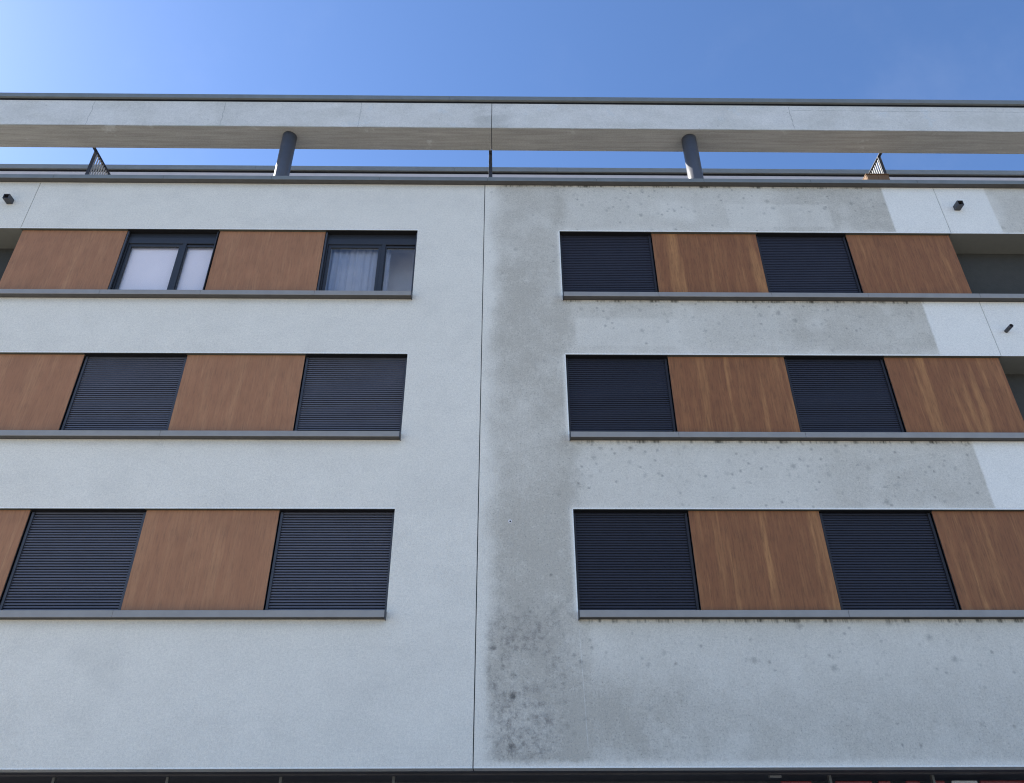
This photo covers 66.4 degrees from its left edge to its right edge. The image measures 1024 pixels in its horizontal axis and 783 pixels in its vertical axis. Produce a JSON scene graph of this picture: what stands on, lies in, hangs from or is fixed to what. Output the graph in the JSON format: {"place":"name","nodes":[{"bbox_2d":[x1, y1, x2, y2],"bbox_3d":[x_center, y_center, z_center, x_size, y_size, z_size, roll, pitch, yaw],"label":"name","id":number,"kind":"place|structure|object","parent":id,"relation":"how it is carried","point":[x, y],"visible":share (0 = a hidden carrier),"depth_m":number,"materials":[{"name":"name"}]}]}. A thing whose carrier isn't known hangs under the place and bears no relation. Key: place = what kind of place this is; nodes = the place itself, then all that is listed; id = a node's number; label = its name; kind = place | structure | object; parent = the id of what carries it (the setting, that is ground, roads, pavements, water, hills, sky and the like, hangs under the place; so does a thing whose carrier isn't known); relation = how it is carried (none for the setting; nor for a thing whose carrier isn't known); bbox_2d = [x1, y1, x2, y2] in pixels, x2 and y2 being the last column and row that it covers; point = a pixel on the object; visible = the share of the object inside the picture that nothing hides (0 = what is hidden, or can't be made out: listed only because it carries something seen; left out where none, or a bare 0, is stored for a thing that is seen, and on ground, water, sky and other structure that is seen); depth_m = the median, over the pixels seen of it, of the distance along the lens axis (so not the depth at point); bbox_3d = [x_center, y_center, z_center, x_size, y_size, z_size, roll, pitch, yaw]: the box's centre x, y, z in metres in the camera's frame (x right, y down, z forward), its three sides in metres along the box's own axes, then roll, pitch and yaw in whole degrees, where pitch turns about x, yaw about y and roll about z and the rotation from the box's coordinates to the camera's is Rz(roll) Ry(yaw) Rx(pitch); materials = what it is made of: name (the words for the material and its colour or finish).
{"place":"outdoors","nodes":[
{"label":"outdoors","id":0,"kind":"place"},
{"bbox_2d":[0,92,1023,782],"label":"apartment building","id":1,"kind":"structure","parent":0,"point":[692,472],"depth_m":12.27,"materials":[{"name":"paint"}]},
{"bbox_2d":[108,229,219,289],"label":"window","id":2,"kind":"structure","parent":1,"relation":"in","point":[183,240],"depth_m":14.63,"materials":[{"name":"black metal"}]},
{"bbox_2d":[119,249,212,289],"bbox_3d":[-6.346,-2.196,14.378,1.620,1.338,0.006,0,-32,-1],"label":"roller blind","id":3,"kind":"object","parent":1,"relation":"attached to","point":[149,269],"visible":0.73,"depth_m":14.40,"materials":[{"name":"white fabric"}]},
{"bbox_2d":[326,250,390,290],"bbox_3d":[-2.863,-2.150,14.476,1.160,1.338,0.047,0,-32,-1],"label":"curtain","id":4,"kind":"object","parent":1,"relation":"hanging from","point":[352,270],"visible":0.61,"depth_m":14.53,"materials":[{"name":"fabric"}]},
{"bbox_2d":[317,230,417,292],"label":"window","id":5,"kind":"structure","parent":1,"relation":"in","point":[382,241],"depth_m":14.68,"materials":[{"name":"black metal"}]},
{"bbox_2d":[781,780,1023,782],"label":"shop sign","id":6,"kind":"object","parent":1,"relation":"hanging from","point":[996,781],"visible":0.94,"depth_m":10.70,"materials":[{"name":"red plastic"}]},
{"bbox_2d":[0,0,1023,170],"label":"sky","id":7,"kind":"structure","parent":0,"point":[779,49],"materials":[{"name":"blue"}]}
]}

